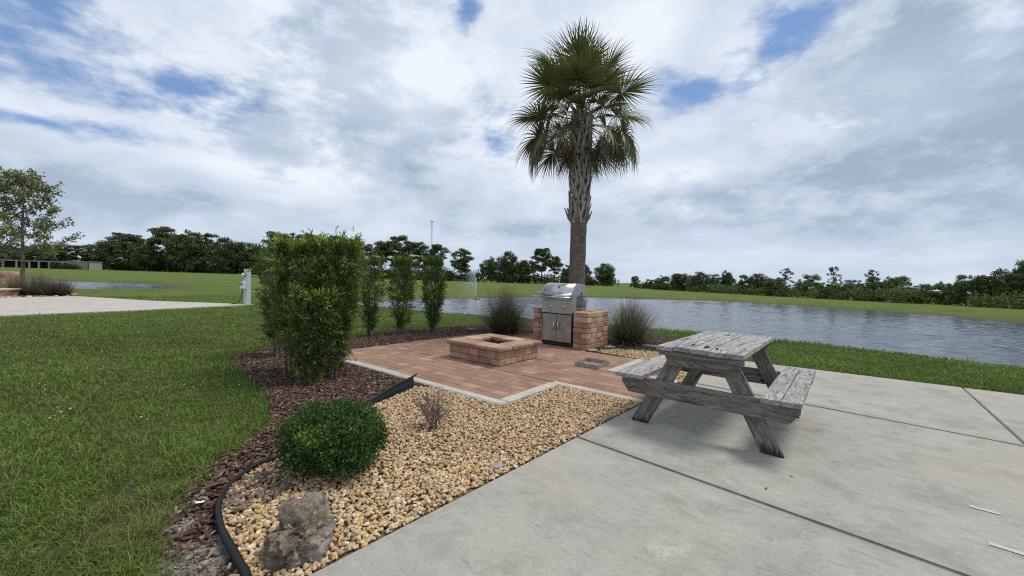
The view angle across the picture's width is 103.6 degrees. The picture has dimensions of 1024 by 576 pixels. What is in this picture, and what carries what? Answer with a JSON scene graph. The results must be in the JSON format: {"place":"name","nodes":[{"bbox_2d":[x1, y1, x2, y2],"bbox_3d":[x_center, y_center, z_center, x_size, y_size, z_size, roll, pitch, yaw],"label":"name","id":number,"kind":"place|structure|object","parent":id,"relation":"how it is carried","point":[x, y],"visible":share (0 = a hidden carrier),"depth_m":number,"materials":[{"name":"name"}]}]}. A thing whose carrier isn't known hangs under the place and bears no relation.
{"place":"outdoors","nodes":[
{"label":"outdoors","id":0,"kind":"place"},
{"bbox_2d":[25,279,168,288],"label":"pond water","id":1,"kind":"structure","parent":0,"point":[98,285],"depth_m":37.78,"materials":[{"name":"liquid"}]},
{"bbox_2d":[0,296,254,316],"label":"driveway","id":2,"kind":"structure","parent":0,"point":[21,306],"depth_m":13.63,"materials":[{"name":"concrete"}]},
{"bbox_2d":[231,269,251,304],"bbox_3d":[-10.703,-0.064,15.863,0.963,1.386,0.339,2,1,23],"label":"utility pedestal","id":3,"kind":"object","parent":2,"relation":"on","point":[245,284],"visible":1,"depth_m":15.70,"materials":[{"name":"grey paint"}]},
{"bbox_2d":[215,384,640,575],"bbox_3d":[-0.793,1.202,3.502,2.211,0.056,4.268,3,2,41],"label":"gravel","id":4,"kind":"structure","parent":0,"point":[249,487],"depth_m":2.74,"materials":[{"name":"gravel"}]},
{"bbox_2d":[260,490,337,574],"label":"rock","id":5,"kind":"object","parent":4,"relation":"on","point":[301,534],"visible":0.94,"depth_m":1.82,"materials":[{"name":"stone"}]},
{"bbox_2d":[271,396,397,482],"bbox_3d":[-1.176,0.988,2.684,0.773,0.491,0.726,2,1,0],"label":"round bush","id":6,"kind":"object","parent":4,"relation":"on","point":[323,450],"visible":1,"depth_m":2.50,"materials":[{"name":"green plant"}]},
{"bbox_2d":[410,386,457,431],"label":"dead shrub","id":7,"kind":"object","parent":4,"relation":"on","point":[434,413],"visible":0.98,"depth_m":3.45,"materials":[{"name":"brown plant"}]},
{"bbox_2d":[490,463,502,468],"bbox_3d":[-0.103,1.232,2.795,0.097,0.025,0.077,2,1,5],"label":"stone","id":8,"kind":"object","parent":4,"relation":"on","point":[496,465],"visible":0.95,"depth_m":2.78,"materials":[{"name":"stone"}]},
{"bbox_2d":[346,332,645,399],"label":"paver patio","id":9,"kind":"structure","parent":0,"point":[432,360],"depth_m":5.87,"materials":[{"name":"brick"}]},
{"bbox_2d":[446,333,541,366],"bbox_3d":[-0.294,1.013,6.680,1.173,0.317,1.115,3,2,38],"label":"fire pit","id":10,"kind":"object","parent":9,"relation":"on","point":[498,350],"visible":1,"depth_m":6.36,"materials":[{"name":"stone"}]},
{"bbox_2d":[533,307,544,340],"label":"brick pillar","id":11,"kind":"structure","parent":9,"relation":"on","point":[537,330],"depth_m":8.50,"materials":[{"name":"stone"}]},
{"bbox_2d":[532,283,587,346],"bbox_3d":[0.926,0.521,8.319,1.091,1.258,0.649,3,2,38],"label":"grill","id":12,"kind":"object","parent":9,"relation":"on","point":[562,303],"visible":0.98,"depth_m":8.02,"materials":[{"name":"metal"}]},
{"bbox_2d":[542,313,556,340],"bbox_3d":[0.743,0.785,8.127,0.326,0.550,0.075,3,2,38],"label":"door","id":13,"kind":"structure","parent":12,"relation":"in","point":[549,328],"depth_m":8.13,"materials":[{"name":"metal"}]},
{"bbox_2d":[556,314,571,342],"bbox_3d":[1.008,0.797,7.920,0.326,0.550,0.075,3,2,38],"label":"door","id":14,"kind":"structure","parent":12,"relation":"in","point":[563,332],"depth_m":7.93,"materials":[{"name":"metal"}]},
{"bbox_2d":[573,310,607,350],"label":"brick pillar","id":15,"kind":"structure","parent":9,"relation":"on","point":[590,329],"depth_m":7.75,"materials":[{"name":"stone"}]},
{"bbox_2d":[575,358,608,369],"bbox_3d":[1.249,1.172,6.268,0.370,0.064,0.450,3,2,35],"label":"metal tray","id":16,"kind":"object","parent":9,"relation":"on","point":[592,363],"visible":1,"depth_m":6.27,"materials":[{"name":"metal"}]},
{"bbox_2d":[0,267,1023,575],"bbox_3d":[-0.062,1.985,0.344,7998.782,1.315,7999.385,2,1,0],"label":"ground","id":17,"kind":"structure","parent":0,"point":[178,283],"depth_m":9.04,"materials":[{"name":"plant"}]},
{"bbox_2d":[0,244,29,261],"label":"broadleaf tree","id":18,"kind":"object","parent":17,"relation":"on","point":[14,257],"visible":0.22,"depth_m":162.69,"materials":[{"name":"green plant"}]},
{"bbox_2d":[0,260,66,268],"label":"open shelter","id":19,"kind":"object","parent":17,"relation":"on","point":[17,264],"visible":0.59,"depth_m":152.85,"materials":[{"name":"beige paint"}]},
{"bbox_2d":[0,166,85,280],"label":"young tree","id":20,"kind":"object","parent":17,"relation":"on","point":[23,191],"visible":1,"depth_m":23.97,"materials":[{"name":"green plant"}]},
{"bbox_2d":[18,244,69,262],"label":"broadleaf tree","id":21,"kind":"object","parent":17,"relation":"on","point":[58,257],"visible":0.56,"depth_m":157.76,"materials":[{"name":"green plant"}]},
{"bbox_2d":[46,261,81,269],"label":"bush row","id":22,"kind":"object","parent":17,"relation":"on","point":[65,266],"visible":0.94,"depth_m":143.24,"materials":[{"name":"plant"}]},
{"bbox_2d":[48,245,83,260],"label":"tree","id":23,"kind":"object","parent":17,"relation":"on","point":[72,248],"visible":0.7,"depth_m":164.00,"materials":[{"name":"green plant"}]},
{"bbox_2d":[67,261,102,269],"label":"shed","id":24,"kind":"structure","parent":17,"relation":"on","point":[85,265],"depth_m":147.49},
{"bbox_2d":[73,244,96,261],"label":"tree","id":25,"kind":"object","parent":17,"relation":"on","point":[85,253],"visible":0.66,"depth_m":168.65,"materials":[{"name":"green plant"}]},
{"bbox_2d":[88,239,129,269],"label":"broadleaf tree","id":26,"kind":"object","parent":17,"relation":"on","point":[109,253],"visible":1,"depth_m":163.15,"materials":[{"name":"green plant"}]},
{"bbox_2d":[105,232,144,269],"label":"pine tree","id":27,"kind":"object","parent":17,"relation":"on","point":[123,237],"visible":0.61,"depth_m":169.89,"materials":[{"name":"green plant"}]},
{"bbox_2d":[24,315,239,419],"bbox_3d":[-6.634,0.912,7.144,3.042,0.032,10.263,1,2,-36],"label":"clover","id":28,"kind":"object","parent":17,"relation":"on","point":[103,359],"visible":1,"depth_m":4.49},
{"bbox_2d":[127,237,165,270],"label":"broadleaf tree","id":29,"kind":"object","parent":17,"relation":"on","point":[142,255],"visible":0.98,"depth_m":163.07,"materials":[{"name":"green plant"}]},
{"bbox_2d":[146,226,179,271],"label":"pine tree","id":30,"kind":"object","parent":17,"relation":"on","point":[159,234],"visible":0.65,"depth_m":166.41,"materials":[{"name":"green plant"}]},
{"bbox_2d":[81,254,272,273],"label":"undergrowth","id":31,"kind":"object","parent":17,"relation":"on","point":[209,262],"visible":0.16,"depth_m":171.56,"materials":[{"name":"plant"}]},
{"bbox_2d":[161,229,208,272],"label":"broadleaf tree","id":32,"kind":"object","parent":17,"relation":"on","point":[183,254],"visible":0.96,"depth_m":162.87,"materials":[{"name":"green plant"}]},
{"bbox_2d":[187,232,219,272],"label":"pine tree","id":33,"kind":"object","parent":17,"relation":"on","point":[205,238],"visible":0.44,"depth_m":170.62,"materials":[{"name":"green plant"}]},
{"bbox_2d":[203,237,243,273],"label":"broadleaf tree","id":34,"kind":"object","parent":17,"relation":"on","point":[220,250],"visible":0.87,"depth_m":162.19,"materials":[{"name":"green plant"}]},
{"bbox_2d":[225,241,254,273],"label":"broadleaf tree","id":35,"kind":"object","parent":17,"relation":"on","point":[240,262],"visible":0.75,"depth_m":165.22,"materials":[{"name":"green plant"}]},
{"bbox_2d":[244,251,268,274],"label":"broadleaf tree","id":36,"kind":"object","parent":17,"relation":"on","point":[252,259],"visible":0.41,"depth_m":167.22,"materials":[{"name":"green plant"}]},
{"bbox_2d":[261,231,296,264],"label":"pine tree","id":37,"kind":"object","parent":17,"relation":"on","point":[269,234],"visible":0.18,"depth_m":156.03,"materials":[{"name":"green plant"}]},
{"bbox_2d":[293,234,323,257],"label":"pine tree","id":38,"kind":"object","parent":17,"relation":"on","point":[298,236],"visible":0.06,"depth_m":156.96,"materials":[{"name":"green plant"}]},
{"bbox_2d":[64,259,619,285],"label":"undergrowth","id":39,"kind":"object","parent":17,"relation":"on","point":[451,276],"visible":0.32,"depth_m":149.93,"materials":[{"name":"plant"}]},
{"bbox_2d":[352,244,373,277],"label":"pine tree","id":40,"kind":"object","parent":17,"relation":"on","point":[368,247],"visible":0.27,"depth_m":151.05,"materials":[{"name":"green plant"}]},
{"bbox_2d":[367,240,393,271],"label":"pine tree","id":41,"kind":"object","parent":17,"relation":"on","point":[380,248],"visible":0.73,"depth_m":147.46,"materials":[{"name":"green plant"}]},
{"bbox_2d":[382,234,411,278],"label":"pine tree","id":42,"kind":"object","parent":17,"relation":"on","point":[396,245],"visible":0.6,"depth_m":147.24,"materials":[{"name":"green plant"}]},
{"bbox_2d":[367,267,453,279],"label":"undergrowth","id":43,"kind":"object","parent":17,"relation":"on","point":[415,271],"visible":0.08,"depth_m":160.58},
{"bbox_2d":[146,323,676,575],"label":"bark mulch","id":44,"kind":"object","parent":17,"relation":"on","point":[260,362],"visible":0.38,"depth_m":4.43,"materials":[{"name":"wood"}]},
{"bbox_2d":[146,351,395,575],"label":"soil grit","id":45,"kind":"object","parent":44,"relation":"on","point":[194,552],"visible":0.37,"depth_m":1.83,"materials":[{"name":"soil"}]},
{"bbox_2d":[247,236,303,356],"bbox_3d":[-3.643,0.132,6.293,0.783,1.963,0.916,1,1,-23],"label":"evergreen shrub","id":46,"kind":"object","parent":44,"relation":"on","point":[259,249],"visible":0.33,"depth_m":6.10,"materials":[{"name":"green plant"}]},
{"bbox_2d":[260,232,333,375],"bbox_3d":[-2.715,0.202,5.219,0.956,1.928,0.966,1,1,-29],"label":"evergreen shrub","id":47,"kind":"object","parent":44,"relation":"on","point":[298,250],"visible":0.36,"depth_m":5.01,"materials":[{"name":"green plant"}]},
{"bbox_2d":[275,280,344,385],"bbox_3d":[-2.360,0.556,4.756,0.771,1.321,0.669,1,1,-34],"label":"evergreen shrub","id":48,"kind":"object","parent":44,"relation":"on","point":[300,328],"visible":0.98,"depth_m":4.68,"materials":[{"name":"green plant"}]},
{"bbox_2d":[215,373,416,575],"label":"lawn edging","id":49,"kind":"object","parent":44,"relation":"on","point":[240,564],"visible":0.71,"depth_m":2.25,"materials":[{"name":"black plastic"}]},
{"bbox_2d":[296,225,372,379],"bbox_3d":[-2.229,0.236,5.062,0.896,2.007,1.013,1,1,-17],"label":"evergreen shrub","id":50,"kind":"object","parent":44,"relation":"on","point":[334,248],"visible":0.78,"depth_m":4.91,"materials":[{"name":"green plant"}]},
{"bbox_2d":[357,253,389,336],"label":"column shrub","id":51,"kind":"object","parent":44,"relation":"on","point":[369,311],"visible":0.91,"depth_m":8.41,"materials":[{"name":"green plant"}]},
{"bbox_2d":[385,251,419,333],"bbox_3d":[-2.491,0.109,9.087,0.811,1.961,0.758,3,2,38],"label":"column shrub","id":52,"kind":"object","parent":44,"relation":"on","point":[404,270],"visible":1,"depth_m":9.03,"materials":[{"name":"green plant"}]},
{"bbox_2d":[418,252,448,331],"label":"column shrub","id":53,"kind":"object","parent":44,"relation":"on","point":[433,310],"visible":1,"depth_m":9.49,"materials":[{"name":"green plant"}]},
{"bbox_2d":[448,283,538,337],"bbox_3d":[-0.182,0.657,9.801,2.862,1.666,2.785,2,1,0],"label":"grass clump","id":54,"kind":"object","parent":44,"relation":"on","point":[507,321],"visible":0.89,"depth_m":9.55,"materials":[{"name":"plant"}]},
{"bbox_2d":[505,16,663,283],"bbox_3d":[1.516,-2.389,9.630,3.594,7.228,3.709,3,2,42],"label":"palm tree","id":55,"kind":"object","parent":44,"relation":"on","point":[583,65],"visible":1,"depth_m":9.33,"materials":[{"name":"green plant"}]},
{"bbox_2d":[596,293,676,351],"bbox_3d":[2.565,0.810,8.672,2.405,1.488,2.490,2,1,0],"label":"grass clump","id":56,"kind":"object","parent":44,"relation":"on","point":[630,330],"visible":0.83,"depth_m":8.44,"materials":[{"name":"plant"}]},
{"bbox_2d":[640,344,656,347],"bbox_3d":[2.793,1.186,8.213,0.375,0.079,0.157,2,1,23],"label":"stone","id":57,"kind":"object","parent":44,"relation":"on","point":[650,346],"visible":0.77,"depth_m":8.16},
{"bbox_2d":[402,242,428,277],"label":"pine tree","id":58,"kind":"object","parent":17,"relation":"on","point":[416,250],"visible":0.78,"depth_m":147.08,"materials":[{"name":"green plant"}]},
{"bbox_2d":[427,244,450,278],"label":"pine tree","id":59,"kind":"object","parent":17,"relation":"on","point":[434,249],"visible":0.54,"depth_m":148.52,"materials":[{"name":"green plant"}]},
{"bbox_2d":[449,248,474,280],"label":"pine tree","id":60,"kind":"object","parent":17,"relation":"on","point":[459,265],"visible":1,"depth_m":146.63,"materials":[{"name":"green plant"}]},
{"bbox_2d":[479,256,501,281],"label":"broadleaf tree","id":61,"kind":"object","parent":17,"relation":"on","point":[489,269],"visible":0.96,"depth_m":144.86,"materials":[{"name":"green plant"}]},
{"bbox_2d":[496,251,517,282],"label":"broadleaf tree","id":62,"kind":"object","parent":17,"relation":"on","point":[507,266],"visible":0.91,"depth_m":145.75,"materials":[{"name":"green plant"}]},
{"bbox_2d":[339,357,677,406],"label":"kerb","id":63,"kind":"structure","parent":17,"relation":"on","point":[515,397],"depth_m":4.81,"materials":[{"name":"concrete"}]},
{"bbox_2d":[513,260,536,283],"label":"broadleaf tree","id":64,"kind":"object","parent":17,"relation":"on","point":[526,270],"visible":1,"depth_m":142.54,"materials":[{"name":"green plant"}]},
{"bbox_2d":[530,248,554,283],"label":"pine tree","id":65,"kind":"object","parent":17,"relation":"on","point":[544,253],"visible":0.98,"depth_m":144.17,"materials":[{"name":"green plant"}]},
{"bbox_2d":[548,256,563,277],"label":"pine tree","id":66,"kind":"object","parent":17,"relation":"on","point":[556,264],"visible":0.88,"depth_m":149.21,"materials":[{"name":"green plant"}]},
{"bbox_2d":[560,264,568,282],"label":"broadleaf tree","id":67,"kind":"object","parent":17,"relation":"on","point":[565,271],"visible":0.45,"depth_m":148.68,"materials":[{"name":"green plant"}]},
{"bbox_2d":[585,264,592,277],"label":"broadleaf tree","id":68,"kind":"object","parent":17,"relation":"on","point":[587,269],"visible":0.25,"depth_m":148.70,"materials":[{"name":"green plant"}]},
{"bbox_2d":[594,263,615,285],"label":"broadleaf tree","id":69,"kind":"object","parent":17,"relation":"on","point":[604,271],"visible":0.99,"depth_m":138.35,"materials":[{"name":"green plant"}]},
{"bbox_2d":[629,276,640,287],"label":"scrub tree","id":70,"kind":"object","parent":17,"relation":"on","point":[635,282],"visible":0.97,"depth_m":104.43,"materials":[{"name":"green plant"}]},
{"bbox_2d":[639,279,657,288],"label":"scrub tree","id":71,"kind":"object","parent":17,"relation":"on","point":[648,284],"visible":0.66,"depth_m":97.39,"materials":[{"name":"green plant"}]},
{"bbox_2d":[652,275,670,289],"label":"scrub tree","id":72,"kind":"object","parent":17,"relation":"on","point":[661,282],"visible":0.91,"depth_m":91.08,"materials":[{"name":"green plant"}]},
{"bbox_2d":[309,361,1023,575],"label":"concrete pad","id":73,"kind":"object","parent":17,"relation":"on","point":[893,477],"visible":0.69,"depth_m":2.46,"materials":[{"name":"concrete"}]},
{"bbox_2d":[615,331,815,458],"bbox_3d":[2.025,0.893,3.940,1.429,0.772,1.612,3,2,40],"label":"picnic table","id":74,"kind":"object","parent":73,"relation":"on","point":[725,355],"visible":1,"depth_m":3.48,"materials":[{"name":"grey wood"}]},
{"bbox_2d":[969,505,1000,514],"bbox_3d":[2.841,1.333,2.425,0.124,0.001,0.036,3,2,42],"label":"painted line","id":75,"kind":"object","parent":73,"relation":"on","point":[984,509],"visible":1,"depth_m":2.43,"materials":[{"name":"paint"}]},
{"bbox_2d":[988,541,1023,554],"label":"painted line","id":76,"kind":"object","parent":73,"relation":"on","point":[1006,548],"visible":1,"depth_m":2.06,"materials":[{"name":"paint"}]},
{"bbox_2d":[669,273,689,290],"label":"broadleaf tree","id":77,"kind":"object","parent":17,"relation":"on","point":[677,279],"visible":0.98,"depth_m":85.22,"materials":[{"name":"green plant"}]},
{"bbox_2d":[685,271,707,291],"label":"broadleaf tree","id":78,"kind":"object","parent":17,"relation":"on","point":[696,279],"visible":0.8,"depth_m":81.36,"materials":[{"name":"green plant"}]},
{"bbox_2d":[702,274,721,292],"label":"scrub tree","id":79,"kind":"object","parent":17,"relation":"on","point":[713,280],"visible":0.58,"depth_m":77.44,"materials":[{"name":"green plant"}]},
{"bbox_2d":[718,270,736,288],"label":"broadleaf tree","id":80,"kind":"object","parent":17,"relation":"on","point":[727,278],"visible":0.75,"depth_m":74.49,"materials":[{"name":"green plant"}]},
{"bbox_2d":[731,274,758,293],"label":"scrub tree","id":81,"kind":"object","parent":17,"relation":"on","point":[742,283],"visible":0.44,"depth_m":69.91,"materials":[{"name":"green plant"}]},
{"bbox_2d":[746,273,768,294],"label":"broadleaf tree","id":82,"kind":"object","parent":17,"relation":"on","point":[757,278],"visible":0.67,"depth_m":67.37,"materials":[{"name":"green plant"}]},
{"bbox_2d":[759,277,789,295],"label":"scrub tree","id":83,"kind":"object","parent":17,"relation":"on","point":[773,282],"visible":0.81,"depth_m":61.42,"materials":[{"name":"green plant"}]},
{"bbox_2d":[777,268,794,287],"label":"young tree","id":84,"kind":"object","parent":17,"relation":"on","point":[788,270],"visible":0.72,"depth_m":65.64,"materials":[{"name":"green plant"}]},
{"bbox_2d":[793,274,824,297],"bbox_3d":[43.952,-0.365,59.870,4.282,3.679,4.198,1,1,-29],"label":"scrub tree","id":85,"kind":"object","parent":17,"relation":"on","point":[808,283],"visible":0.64,"depth_m":59.45,"materials":[{"name":"green plant"}]},
{"bbox_2d":[813,282,847,298],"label":"scrub tree","id":86,"kind":"object","parent":17,"relation":"on","point":[836,287],"visible":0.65,"depth_m":54.21,"materials":[{"name":"green plant"}]},
{"bbox_2d":[639,282,1023,308],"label":"undergrowth","id":87,"kind":"object","parent":17,"relation":"on","point":[1003,300],"visible":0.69,"depth_m":49.41,"materials":[{"name":"plant"}]},
{"bbox_2d":[826,266,842,286],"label":"young tree","id":88,"kind":"object","parent":17,"relation":"on","point":[831,270],"visible":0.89,"depth_m":59.85,"materials":[{"name":"green plant"}]},
{"bbox_2d":[841,279,862,299],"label":"scrub tree","id":89,"kind":"object","parent":17,"relation":"on","point":[846,284],"visible":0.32,"depth_m":53.94,"materials":[{"name":"green plant"}]},
{"bbox_2d":[861,269,879,289],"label":"young tree","id":90,"kind":"object","parent":17,"relation":"on","point":[870,272],"visible":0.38,"depth_m":53.07,"materials":[{"name":"green plant"}]},
{"bbox_2d":[857,276,893,300],"bbox_3d":[45.816,0.106,50.955,3.917,3.351,3.934,2,1,25],"label":"scrub tree","id":91,"kind":"object","parent":17,"relation":"on","point":[873,285],"visible":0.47,"depth_m":50.60,"materials":[{"name":"green plant"}]},
{"bbox_2d":[880,275,912,301],"bbox_3d":[47.708,0.100,50.107,3.781,3.472,3.467,3,2,36],"label":"scrub tree","id":92,"kind":"object","parent":17,"relation":"on","point":[896,281],"visible":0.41,"depth_m":49.40,"materials":[{"name":"green plant"}]},
{"bbox_2d":[901,283,943,303],"bbox_3d":[47.622,0.628,46.841,3.836,2.442,3.913,2,1,28],"label":"scrub tree","id":93,"kind":"object","parent":17,"relation":"on","point":[927,287],"visible":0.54,"depth_m":46.19,"materials":[{"name":"green plant"}]},
{"bbox_2d":[930,281,964,304],"bbox_3d":[49.457,0.586,46.102,3.545,2.879,3.386,2,1,12],"label":"scrub tree","id":94,"kind":"object","parent":17,"relation":"on","point":[945,289],"visible":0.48,"depth_m":45.84,"materials":[{"name":"green plant"}]},
{"bbox_2d":[943,274,978,305],"bbox_3d":[49.623,0.251,43.920,3.238,3.600,3.340,1,1,-19],"label":"scrub tree","id":95,"kind":"object","parent":17,"relation":"on","point":[965,286],"visible":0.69,"depth_m":43.98,"materials":[{"name":"green plant"}]},
{"bbox_2d":[968,274,1013,306],"bbox_3d":[49.615,0.280,41.866,2.941,3.478,3.130,1,2,-41],"label":"broadleaf tree","id":96,"kind":"object","parent":17,"relation":"on","point":[990,285],"visible":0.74,"depth_m":41.58,"materials":[{"name":"green plant"}]},
{"bbox_2d":[990,259,1023,307],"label":"broadleaf tree","id":97,"kind":"object","parent":17,"relation":"on","point":[1012,280],"visible":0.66,"depth_m":41.64,"materials":[{"name":"green plant"}]},
{"bbox_2d":[1010,269,1023,301],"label":"scrub tree","id":98,"kind":"object","parent":17,"relation":"on","point":[1018,287],"visible":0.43,"depth_m":40.78,"materials":[{"name":"green plant"}]},
{"label":"planting bed","id":99,"kind":"structure","parent":17,"relation":"on","visible":0},
{"bbox_2d":[0,271,18,286],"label":"brick pillar","id":100,"kind":"structure","parent":99,"relation":"on","point":[3,274],"depth_m":17.53,"materials":[{"name":"stone"}]},
{"bbox_2d":[0,288,21,296],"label":"fire pit","id":101,"kind":"object","parent":99,"relation":"on","point":[4,292],"visible":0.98,"depth_m":16.06,"materials":[{"name":"stone"}]},
{"bbox_2d":[0,273,30,294],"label":"grass clump","id":102,"kind":"object","parent":99,"relation":"on","point":[9,284],"visible":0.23,"depth_m":16.72,"materials":[{"name":"plant"}]},
{"bbox_2d":[7,270,66,296],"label":"grass clump","id":103,"kind":"object","parent":99,"relation":"on","point":[35,289],"visible":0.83,"depth_m":16.75,"materials":[{"name":"plant"}]},
{"bbox_2d":[0,293,77,297],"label":"gravel","id":104,"kind":"structure","parent":99,"relation":"on","point":[36,296],"depth_m":16.53,"materials":[{"name":"gravel"}]},
{"bbox_2d":[41,277,84,295],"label":"grass clump","id":105,"kind":"object","parent":99,"relation":"on","point":[65,289],"visible":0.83,"depth_m":17.39,"materials":[{"name":"plant"}]},
{"bbox_2d":[0,0,1023,293],"label":"sky","id":106,"kind":"structure","parent":0,"point":[885,137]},
{"bbox_2d":[358,297,1023,368],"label":"lake water","id":107,"kind":"structure","parent":0,"point":[988,341],"depth_m":19.77,"materials":[{"name":"liquid"}]},
{"bbox_2d":[459,270,476,298],"bbox_3d":[-3.824,-0.274,33.605,2.431,2.611,1.660,2,1,0],"label":"fountain","id":108,"kind":"object","parent":107,"relation":"in","point":[470,284],"visible":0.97,"depth_m":33.61,"materials":[{"name":"white"}]},
{"label":"far gravel bed","id":109,"kind":"structure","parent":0,"visible":0},
{"bbox_2d":[598,348,687,382],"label":"gravel","id":110,"kind":"structure","parent":109,"relation":"on","point":[632,353],"depth_m":7.33,"materials":[{"name":"gravel"}]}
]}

